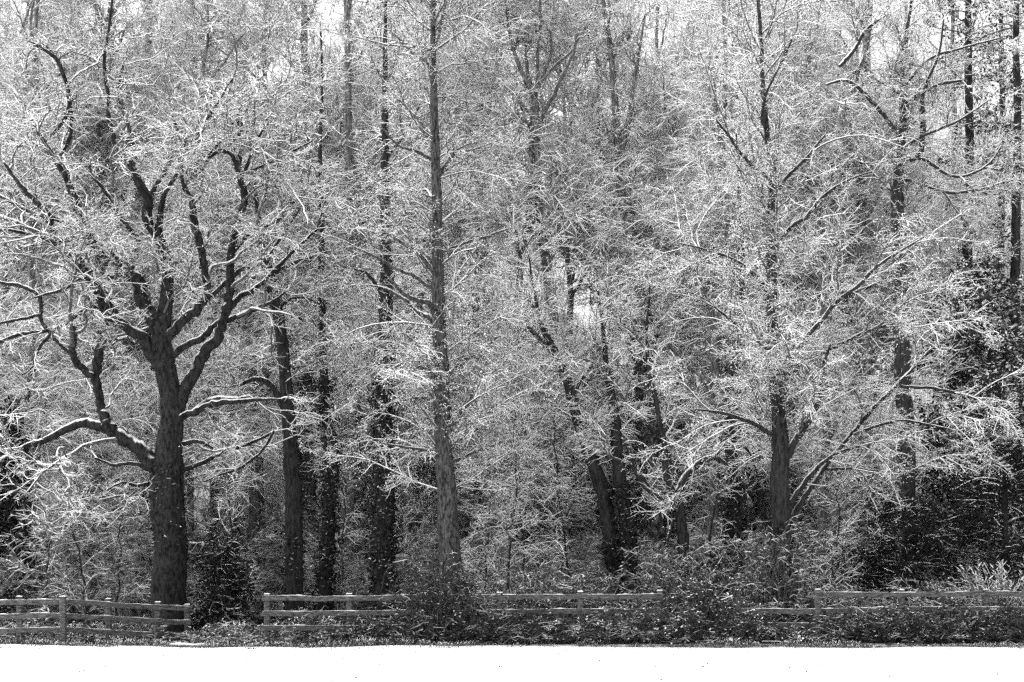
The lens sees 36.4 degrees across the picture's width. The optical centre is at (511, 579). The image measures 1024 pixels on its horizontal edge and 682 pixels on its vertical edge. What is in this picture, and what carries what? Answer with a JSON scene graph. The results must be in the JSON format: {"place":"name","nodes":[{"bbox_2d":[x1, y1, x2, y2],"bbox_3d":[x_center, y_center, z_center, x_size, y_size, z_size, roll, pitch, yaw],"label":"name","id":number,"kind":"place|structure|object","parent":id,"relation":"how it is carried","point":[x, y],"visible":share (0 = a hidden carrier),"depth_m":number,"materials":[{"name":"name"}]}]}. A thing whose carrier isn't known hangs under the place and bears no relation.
{"place":"outdoors","nodes":[
{"label":"outdoors","id":0,"kind":"place"},
{"bbox_2d":[1,603,1018,647],"bbox_3d":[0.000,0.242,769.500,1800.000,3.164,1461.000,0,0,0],"label":"woodland ground","id":1,"kind":"structure","parent":0,"point":[773,646],"depth_m":39.39,"materials":[{"name":"grey plant"}]},
{"bbox_2d":[0,394,52,623],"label":"holly tree","id":2,"kind":"object","parent":1,"relation":"on","point":[10,503],"visible":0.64,"depth_m":46.49,"materials":[{"name":"black plant"}]},
{"bbox_2d":[0,557,96,626],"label":"hazel shrub","id":3,"kind":"object","parent":1,"relation":"on","point":[52,609],"visible":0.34,"depth_m":48.20,"materials":[{"name":"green plant"}]},
{"bbox_2d":[0,458,98,623],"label":"sapling","id":4,"kind":"object","parent":1,"relation":"on","point":[44,608],"visible":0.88,"depth_m":43.19,"materials":[{"name":"grey plant"}]},
{"bbox_2d":[0,609,105,643],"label":"bramble bush","id":5,"kind":"object","parent":1,"relation":"on","point":[52,636],"visible":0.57,"depth_m":40.93,"materials":[{"name":"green plant"}]},
{"bbox_2d":[0,0,128,623],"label":"woodland tree","id":6,"kind":"object","parent":1,"relation":"on","point":[40,16],"visible":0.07,"depth_m":53.16,"materials":[{"name":"grey plant"}]},
{"bbox_2d":[0,0,131,624],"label":"woodland tree","id":7,"kind":"object","parent":1,"relation":"on","point":[18,277],"visible":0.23,"depth_m":52.04,"materials":[{"name":"grey plant"}]},
{"bbox_2d":[0,0,154,608],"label":"woodland tree","id":8,"kind":"object","parent":1,"relation":"on","point":[37,422],"visible":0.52,"depth_m":48.31,"materials":[{"name":"grey plant"}]},
{"bbox_2d":[24,453,132,622],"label":"sapling","id":9,"kind":"object","parent":1,"relation":"on","point":[84,590],"visible":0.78,"depth_m":44.67,"materials":[{"name":"grey plant"}]},
{"bbox_2d":[0,596,190,644],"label":"fence","id":10,"kind":"object","parent":1,"relation":"on","point":[63,629],"visible":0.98,"depth_m":40.36,"materials":[{"name":"grey wood"}]},
{"bbox_2d":[0,4,217,626],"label":"woodland tree","id":11,"kind":"object","parent":1,"relation":"on","point":[96,453],"visible":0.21,"depth_m":52.43,"materials":[{"name":"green plant"}]},
{"bbox_2d":[1,0,222,570],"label":"woodland tree","id":12,"kind":"object","parent":1,"relation":"on","point":[131,350],"visible":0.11,"depth_m":54.83,"materials":[{"name":"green plant"}]},
{"bbox_2d":[0,0,224,624],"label":"woodland tree","id":13,"kind":"object","parent":1,"relation":"on","point":[106,149],"visible":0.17,"depth_m":52.38,"materials":[{"name":"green plant"}]},
{"bbox_2d":[47,615,187,643],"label":"bramble bush","id":14,"kind":"object","parent":1,"relation":"on","point":[135,628],"visible":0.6,"depth_m":41.42,"materials":[{"name":"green plant"}]},
{"bbox_2d":[84,471,152,637],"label":"sapling","id":15,"kind":"object","parent":1,"relation":"on","point":[114,550],"visible":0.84,"depth_m":45.48,"materials":[{"name":"grey plant"}]},
{"bbox_2d":[8,0,252,549],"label":"woodland tree","id":16,"kind":"object","parent":1,"relation":"on","point":[189,69],"visible":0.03,"depth_m":59.13,"materials":[{"name":"grey plant"}]},
{"bbox_2d":[90,544,209,626],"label":"hazel shrub","id":17,"kind":"object","parent":1,"relation":"on","point":[137,613],"visible":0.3,"depth_m":47.27,"materials":[{"name":"grey plant"}]},
{"bbox_2d":[48,466,284,622],"bbox_3d":[-11.009,-1.020,48.726,6.939,5.661,6.855,0,0,-26],"label":"hazel shrub","id":18,"kind":"object","parent":1,"relation":"on","point":[147,546],"visible":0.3,"depth_m":48.00,"materials":[{"name":"grey plant"}]},
{"bbox_2d":[18,0,331,596],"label":"woodland tree","id":19,"kind":"object","parent":1,"relation":"on","point":[228,10],"visible":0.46,"depth_m":49.44,"materials":[{"name":"grey plant"}]},
{"bbox_2d":[0,0,395,640],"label":"oak tree","id":20,"kind":"object","parent":1,"relation":"on","point":[164,466],"visible":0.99,"depth_m":42.68,"materials":[{"name":"grey plant"}]},
{"bbox_2d":[86,0,363,622],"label":"woodland tree","id":21,"kind":"object","parent":1,"relation":"on","point":[263,522],"visible":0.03,"depth_m":54.20,"materials":[{"name":"grey plant"}]},
{"bbox_2d":[168,614,283,643],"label":"bramble bush","id":22,"kind":"object","parent":1,"relation":"on","point":[229,632],"visible":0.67,"depth_m":41.05,"materials":[{"name":"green plant"}]},
{"bbox_2d":[112,0,341,543],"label":"woodland tree","id":23,"kind":"object","parent":1,"relation":"on","point":[211,495],"visible":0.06,"depth_m":60.52,"materials":[{"name":"grey plant"}]},
{"bbox_2d":[186,525,270,636],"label":"holly bush","id":24,"kind":"object","parent":1,"relation":"on","point":[227,606],"visible":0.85,"depth_m":43.44,"materials":[{"name":"black plant"}]},
{"bbox_2d":[188,420,276,621],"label":"sapling","id":25,"kind":"object","parent":1,"relation":"on","point":[227,494],"visible":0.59,"depth_m":45.12,"materials":[{"name":"grey plant"}]},
{"bbox_2d":[113,0,368,620],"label":"woodland tree","id":26,"kind":"object","parent":1,"relation":"on","point":[255,495],"visible":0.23,"depth_m":52.04,"materials":[{"name":"grey plant"}]},
{"bbox_2d":[149,108,357,636],"bbox_3d":[-7.540,-6.136,45.820,6.160,16.036,3.749,0,0,-14],"label":"slender tree","id":27,"kind":"object","parent":1,"relation":"on","point":[294,561],"visible":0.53,"depth_m":45.34,"materials":[{"name":"grey plant"}]},
{"bbox_2d":[224,602,344,644],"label":"bramble bush","id":28,"kind":"object","parent":1,"relation":"on","point":[287,636],"visible":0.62,"depth_m":40.30,"materials":[{"name":"grey plant"}]},
{"bbox_2d":[149,0,430,551],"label":"woodland tree","id":29,"kind":"object","parent":1,"relation":"on","point":[309,488],"visible":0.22,"depth_m":53.64,"materials":[{"name":"grey plant"}]},
{"bbox_2d":[265,21,373,635],"bbox_3d":[-5.793,-7.491,46.431,3.707,18.715,3.507,0,0,-42],"label":"ivy tree","id":30,"kind":"object","parent":1,"relation":"on","point":[327,548],"visible":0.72,"depth_m":46.35,"materials":[{"name":"black plant"}]},
{"bbox_2d":[284,546,372,633],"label":"hazel shrub","id":31,"kind":"object","parent":1,"relation":"on","point":[355,585],"visible":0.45,"depth_m":47.44,"materials":[{"name":"grey plant"}]},
{"bbox_2d":[234,476,425,608],"bbox_3d":[-6.413,-0.946,51.712,6.567,5.424,6.648,0,0,-28],"label":"hazel shrub","id":32,"kind":"object","parent":1,"relation":"on","point":[274,517],"visible":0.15,"depth_m":51.63,"materials":[{"name":"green plant"}]},
{"bbox_2d":[248,16,451,555],"bbox_3d":[-5.882,-9.378,57.783,8.330,22.429,8.772,0,0,12],"label":"woodland tree","id":33,"kind":"object","parent":1,"relation":"on","point":[364,465],"visible":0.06,"depth_m":56.82,"materials":[{"name":"grey plant"}]},
{"bbox_2d":[215,0,488,621],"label":"woodland tree","id":34,"kind":"object","parent":1,"relation":"on","point":[348,102],"visible":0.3,"depth_m":50.19,"materials":[{"name":"grey plant"}]},
{"bbox_2d":[295,610,436,646],"bbox_3d":[-3.635,1.371,39.789,4.357,1.254,1.636,0,0,0],"label":"ivy mound","id":35,"kind":"object","parent":1,"relation":"on","point":[381,632],"visible":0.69,"depth_m":39.59,"materials":[{"name":"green plant"}]},
{"bbox_2d":[302,515,438,624],"bbox_3d":[-4.685,-0.275,49.193,6.093,4.231,3.967,0,0,17],"label":"hazel shrub","id":36,"kind":"object","parent":1,"relation":"on","point":[411,552],"visible":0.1,"depth_m":48.46,"materials":[{"name":"grey plant"}]},
{"bbox_2d":[306,0,456,634],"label":"ivy tree","id":37,"kind":"object","parent":1,"relation":"on","point":[382,539],"visible":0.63,"depth_m":44.82,"materials":[{"name":"grey plant"}]},
{"bbox_2d":[258,0,524,550],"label":"woodland tree","id":38,"kind":"object","parent":1,"relation":"on","point":[388,24],"visible":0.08,"depth_m":58.49,"materials":[{"name":"grey plant"}]},
{"bbox_2d":[302,464,489,620],"bbox_3d":[-3.975,-1.298,55.630,6.299,6.055,7.145,0,0,18],"label":"hazel shrub","id":39,"kind":"object","parent":1,"relation":"on","point":[411,524],"visible":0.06,"depth_m":55.35,"materials":[{"name":"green plant"}]},
{"bbox_2d":[289,0,571,640],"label":"alder tree","id":40,"kind":"object","parent":1,"relation":"on","point":[444,423],"visible":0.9,"depth_m":41.50,"materials":[{"name":"grey plant"}]},
{"bbox_2d":[324,0,538,554],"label":"woodland tree","id":41,"kind":"object","parent":1,"relation":"on","point":[420,475],"visible":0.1,"depth_m":59.84,"materials":[{"name":"grey plant"}]},
{"bbox_2d":[358,547,537,645],"bbox_3d":[-1.708,0.516,39.800,4.945,2.714,2.456,0,0,0],"label":"ivy mound","id":42,"kind":"object","parent":1,"relation":"on","point":[436,617],"visible":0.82,"depth_m":39.57,"materials":[{"name":"grey plant"}]},
{"bbox_2d":[364,42,544,537],"bbox_3d":[-2.118,-10.221,62.891,8.878,23.907,9.350,0,0,-5],"label":"woodland tree","id":43,"kind":"object","parent":1,"relation":"on","point":[461,263],"visible":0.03,"depth_m":61.96,"materials":[{"name":"grey plant"}]},
{"bbox_2d":[262,590,662,643],"bbox_3d":[-1.273,1.098,40.060,10.307,1.706,0.191,0,0,0],"label":"fence","id":44,"kind":"object","parent":1,"relation":"on","point":[348,598],"visible":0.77,"depth_m":39.98,"materials":[{"name":"grey wood"}]},
{"bbox_2d":[460,431,535,609],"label":"sapling","id":45,"kind":"object","parent":1,"relation":"on","point":[489,511],"visible":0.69,"depth_m":43.47,"materials":[{"name":"grey plant"}]},
{"bbox_2d":[368,0,635,561],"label":"woodland tree","id":46,"kind":"object","parent":1,"relation":"on","point":[448,52],"visible":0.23,"depth_m":52.11,"materials":[{"name":"grey plant"}]},
{"bbox_2d":[464,390,568,607],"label":"sapling","id":47,"kind":"object","parent":1,"relation":"on","point":[511,530],"visible":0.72,"depth_m":43.02,"materials":[{"name":"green plant"}]},
{"bbox_2d":[461,528,578,621],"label":"hazel shrub","id":48,"kind":"object","parent":1,"relation":"on","point":[498,566],"visible":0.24,"depth_m":47.15,"materials":[{"name":"grey plant"}]},
{"bbox_2d":[434,602,606,644],"bbox_3d":[0.258,1.212,39.803,4.995,1.347,1.986,0,0,0],"label":"ivy mound","id":49,"kind":"object","parent":1,"relation":"on","point":[525,629],"visible":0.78,"depth_m":39.66,"materials":[{"name":"grey plant"}]},
{"bbox_2d":[475,398,571,616],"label":"sapling","id":50,"kind":"object","parent":1,"relation":"on","point":[530,514],"visible":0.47,"depth_m":44.46,"materials":[{"name":"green plant"}]},
{"bbox_2d":[393,0,663,567],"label":"woodland tree","id":51,"kind":"object","parent":1,"relation":"on","point":[565,147],"visible":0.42,"depth_m":52.40,"materials":[{"name":"grey plant"}]},
{"bbox_2d":[424,455,637,589],"bbox_3d":[0.594,-1.110,51.590,7.104,5.796,7.018,0,0,-3],"label":"hazel shrub","id":52,"kind":"object","parent":1,"relation":"on","point":[578,512],"visible":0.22,"depth_m":50.99,"materials":[{"name":"grey plant"}]},
{"bbox_2d":[472,528,603,618],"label":"hazel shrub","id":53,"kind":"object","parent":1,"relation":"on","point":[588,551],"visible":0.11,"depth_m":49.85,"materials":[{"name":"grey plant"}]},
{"bbox_2d":[444,190,637,615],"bbox_3d":[0.887,-4.675,44.440,5.881,13.134,3.995,0,0,0],"label":"leaning tree","id":54,"kind":"object","parent":1,"relation":"on","point":[610,544],"visible":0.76,"depth_m":44.33,"materials":[{"name":"grey plant"}]},
{"bbox_2d":[468,0,622,575],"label":"forked tree","id":55,"kind":"object","parent":1,"relation":"on","point":[544,255],"visible":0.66,"depth_m":52.86,"materials":[{"name":"grey plant"}]},
{"bbox_2d":[510,375,585,600],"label":"sapling","id":56,"kind":"object","parent":1,"relation":"on","point":[556,485],"visible":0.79,"depth_m":45.89,"materials":[{"name":"grey plant"}]},
{"bbox_2d":[474,552,645,642],"bbox_3d":[1.499,0.607,41.112,6.021,2.685,2.644,0,0,0],"label":"bramble bush","id":57,"kind":"object","parent":1,"relation":"on","point":[540,603],"visible":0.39,"depth_m":40.95,"materials":[{"name":"grey plant"}]},
{"bbox_2d":[472,0,709,564],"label":"woodland tree","id":58,"kind":"object","parent":1,"relation":"on","point":[565,252],"visible":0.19,"depth_m":56.48,"materials":[{"name":"grey plant"}]},
{"bbox_2d":[499,0,709,518],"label":"woodland tree","id":59,"kind":"object","parent":1,"relation":"on","point":[668,7],"visible":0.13,"depth_m":57.65,"materials":[{"name":"grey plant"}]},
{"bbox_2d":[533,246,692,603],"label":"ivy tree","id":60,"kind":"object","parent":1,"relation":"on","point":[620,500],"visible":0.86,"depth_m":44.01,"materials":[{"name":"grey plant"}]},
{"bbox_2d":[527,598,701,644],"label":"bramble bush","id":61,"kind":"object","parent":1,"relation":"on","point":[614,630],"visible":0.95,"depth_m":39.55,"materials":[{"name":"grey plant"}]},
{"bbox_2d":[531,106,704,533],"bbox_3d":[4.180,-8.499,59.800,7.594,20.448,7.997,0,0,7],"label":"woodland tree","id":62,"kind":"object","parent":1,"relation":"on","point":[588,287],"visible":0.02,"depth_m":60.05,"materials":[{"name":"grey plant"}]},
{"bbox_2d":[539,0,707,576],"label":"ivy tree","id":63,"kind":"object","parent":1,"relation":"on","point":[651,434],"visible":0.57,"depth_m":51.71,"materials":[{"name":"grey plant"}]},
{"bbox_2d":[524,0,742,428],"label":"woodland tree","id":64,"kind":"object","parent":1,"relation":"on","point":[658,62],"visible":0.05,"depth_m":63.62,"materials":[{"name":"grey plant"}]},
{"bbox_2d":[561,536,742,641],"bbox_3d":[3.960,0.336,40.925,5.595,2.997,2.662,0,0,0],"label":"ivy mound","id":65,"kind":"object","parent":1,"relation":"on","point":[663,566],"visible":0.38,"depth_m":40.74,"materials":[{"name":"grey plant"}]},
{"bbox_2d":[570,281,771,605],"bbox_3d":[4.732,-3.350,43.531,5.585,10.406,4.095,0,0,22],"label":"crooked tree","id":66,"kind":"object","parent":1,"relation":"on","point":[675,501],"visible":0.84,"depth_m":43.22,"materials":[{"name":"grey plant"}]},
{"bbox_2d":[566,0,827,598],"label":"woodland tree","id":67,"kind":"object","parent":1,"relation":"on","point":[716,215],"visible":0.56,"depth_m":50.38,"materials":[{"name":"grey plant"}]},
{"bbox_2d":[605,564,792,646],"bbox_3d":[4.720,0.716,40.007,5.124,2.401,2.325,0,0,0],"label":"bramble bush","id":68,"kind":"object","parent":1,"relation":"on","point":[701,618],"visible":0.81,"depth_m":39.67,"materials":[{"name":"grey plant"}]},
{"bbox_2d":[587,14,819,551],"bbox_3d":[7.000,-9.607,57.551,8.956,22.901,8.505,0,0,17],"label":"woodland tree","id":69,"kind":"object","parent":1,"relation":"on","point":[678,125],"visible":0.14,"depth_m":57.18,"materials":[{"name":"grey plant"}]},
{"bbox_2d":[661,394,758,597],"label":"sapling","id":70,"kind":"object","parent":1,"relation":"on","point":[717,488],"visible":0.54,"depth_m":43.99,"materials":[{"name":"grey plant"}]},
{"bbox_2d":[594,0,851,562],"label":"woodland tree","id":71,"kind":"object","parent":1,"relation":"on","point":[714,130],"visible":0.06,"depth_m":60.05,"materials":[{"name":"grey plant"}]},
{"bbox_2d":[693,96,813,593],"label":"ivy tree","id":72,"kind":"object","parent":1,"relation":"on","point":[734,513],"visible":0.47,"depth_m":44.85,"materials":[{"name":"grey plant"}]},
{"bbox_2d":[653,0,858,544],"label":"woodland tree","id":73,"kind":"object","parent":1,"relation":"on","point":[759,497],"visible":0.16,"depth_m":54.31,"materials":[{"name":"grey plant"}]},
{"bbox_2d":[686,611,832,643],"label":"bramble bush","id":74,"kind":"object","parent":1,"relation":"on","point":[793,636],"visible":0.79,"depth_m":39.59,"materials":[{"name":"grey plant"}]},
{"bbox_2d":[691,512,876,640],"bbox_3d":[6.931,0.022,41.117,5.801,3.623,2.507,0,0,0],"label":"ivy mound","id":75,"kind":"object","parent":1,"relation":"on","point":[768,596],"visible":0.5,"depth_m":40.83,"materials":[{"name":"grey plant"}]},
{"bbox_2d":[665,1,910,572],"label":"woodland tree","id":76,"kind":"object","parent":1,"relation":"on","point":[787,339],"visible":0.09,"depth_m":51.98,"materials":[{"name":"grey plant"}]},
{"bbox_2d":[586,0,1023,622],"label":"spreading tree","id":77,"kind":"object","parent":1,"relation":"on","point":[776,368],"visible":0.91,"depth_m":41.85,"materials":[{"name":"grey plant"}]},
{"bbox_2d":[755,492,896,608],"bbox_3d":[9.870,-0.532,49.541,5.483,4.646,4.833,0,0,12],"label":"hazel shrub","id":78,"kind":"object","parent":1,"relation":"on","point":[800,537],"visible":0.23,"depth_m":49.27,"materials":[{"name":"grey plant"}]},
{"bbox_2d":[795,441,875,603],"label":"sapling","id":79,"kind":"object","parent":1,"relation":"on","point":[831,553],"visible":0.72,"depth_m":43.83,"materials":[{"name":"grey plant"}]},
{"bbox_2d":[722,0,973,600],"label":"woodland tree","id":80,"kind":"object","parent":1,"relation":"on","point":[908,271],"visible":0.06,"depth_m":54.47,"materials":[{"name":"grey plant"}]},
{"bbox_2d":[716,0,980,585],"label":"woodland tree","id":81,"kind":"object","parent":1,"relation":"on","point":[825,507],"visible":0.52,"depth_m":49.66,"materials":[{"name":"grey plant"}]},
{"bbox_2d":[779,574,934,641],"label":"bramble bush","id":82,"kind":"object","parent":1,"relation":"on","point":[841,605],"visible":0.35,"depth_m":40.51,"materials":[{"name":"grey plant"}]},
{"bbox_2d":[702,0,1019,585],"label":"woodland tree","id":83,"kind":"object","parent":1,"relation":"on","point":[860,228],"visible":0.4,"depth_m":49.81,"materials":[{"name":"grey plant"}]},
{"bbox_2d":[721,0,1001,576],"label":"woodland tree","id":84,"kind":"object","parent":1,"relation":"on","point":[878,336],"visible":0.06,"depth_m":53.70,"materials":[{"name":"grey plant"}]},
{"bbox_2d":[724,589,1023,643],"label":"fence","id":85,"kind":"object","parent":1,"relation":"on","point":[900,594],"visible":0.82,"depth_m":39.98,"materials":[{"name":"grey wood"}]},
{"bbox_2d":[785,602,979,645],"bbox_3d":[9.427,1.169,39.728,5.009,1.310,1.914,0,0,0],"label":"ivy mound","id":86,"kind":"object","parent":1,"relation":"on","point":[857,627],"visible":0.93,"depth_m":39.55,"materials":[{"name":"grey plant"}]},
{"bbox_2d":[750,0,1023,527],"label":"woodland tree","id":87,"kind":"object","parent":1,"relation":"on","point":[987,134],"visible":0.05,"depth_m":57.01,"materials":[{"name":"grey plant"}]},
{"bbox_2d":[827,472,992,613],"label":"holly tree","id":88,"kind":"object","parent":1,"relation":"on","point":[906,569],"visible":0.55,"depth_m":44.33,"materials":[{"name":"black plant"}]},
{"bbox_2d":[818,0,1023,605],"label":"bare tree","id":89,"kind":"object","parent":1,"relation":"on","point":[903,85],"visible":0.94,"depth_m":46.76,"materials":[{"name":"grey plant"}]},
{"bbox_2d":[840,566,1001,640],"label":"bramble bush","id":90,"kind":"object","parent":1,"relation":"on","point":[943,600],"visible":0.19,"depth_m":40.67,"materials":[{"name":"grey plant"}]},
{"bbox_2d":[870,599,1023,645],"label":"ivy mound","id":91,"kind":"object","parent":1,"relation":"on","point":[966,625],"visible":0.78,"depth_m":39.53,"materials":[{"name":"grey plant"}]},
{"bbox_2d":[877,252,1022,576],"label":"yew tree","id":92,"kind":"object","parent":1,"relation":"on","point":[924,479],"visible":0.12,"depth_m":52.87,"materials":[{"name":"grey plant"}]},
{"bbox_2d":[886,0,1023,470],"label":"woodland tree","id":93,"kind":"object","parent":1,"relation":"on","point":[954,112],"visible":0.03,"depth_m":71.07,"materials":[{"name":"grey plant"}]},
{"bbox_2d":[918,0,1013,545],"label":"pine tree","id":94,"kind":"object","parent":1,"relation":"on","point":[970,127],"visible":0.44,"depth_m":54.87,"materials":[{"name":"grey plant"}]},
{"bbox_2d":[916,246,1023,614],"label":"yew tree","id":95,"kind":"object","parent":1,"relation":"on","point":[1012,355],"visible":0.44,"depth_m":49.07,"materials":[{"name":"grey plant"}]},
{"bbox_2d":[920,365,1023,615],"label":"holly tree","id":96,"kind":"object","parent":1,"relation":"on","point":[1004,545],"visible":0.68,"depth_m":45.23,"materials":[{"name":"black plant"}]},
{"bbox_2d":[937,1,1023,390],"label":"woodland tree","id":97,"kind":"object","parent":1,"relation":"on","point":[1022,147],"visible":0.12,"depth_m":56.97,"materials":[{"name":"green plant"}]},
{"bbox_2d":[948,557,1023,621],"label":"spiky bush","id":98,"kind":"object","parent":1,"relation":"on","point":[1003,585],"visible":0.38,"depth_m":40.84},
{"bbox_2d":[950,0,1023,461],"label":"pine tree","id":99,"kind":"object","parent":1,"relation":"on","point":[1002,90],"visible":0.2,"depth_m":59.90,"materials":[{"name":"grey plant"}]},
{"bbox_2d":[954,596,1023,644],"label":"ivy mound","id":100,"kind":"object","parent":1,"relation":"on","point":[1017,630],"visible":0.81,"depth_m":39.54,"materials":[{"name":"grey plant"}]},
{"bbox_2d":[955,0,1023,543],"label":"pine tree","id":101,"kind":"object","parent":1,"relation":"on","point":[1014,236],"visible":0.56,"depth_m":51.88,"materials":[{"name":"grey plant"}]},
{"bbox_2d":[0,644,1023,681],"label":"snow field","id":102,"kind":"structure","parent":0,"point":[175,665],"depth_m":30.58,"materials":[{"name":"snow"}]},
{"bbox_2d":[0,641,1023,656],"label":"grass tufts","id":103,"kind":"object","parent":102,"relation":"on","point":[452,645],"visible":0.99,"depth_m":38.06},
{"bbox_2d":[2,635,1023,647],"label":"grass fringe","id":104,"kind":"object","parent":102,"relation":"on","point":[334,644],"depth_m":38.98,"materials":[{"name":"plant"}]},
{"bbox_2d":[0,0,1023,551],"label":"sky","id":105,"kind":"structure","parent":0,"point":[962,3],"materials":[{"name":"white"}]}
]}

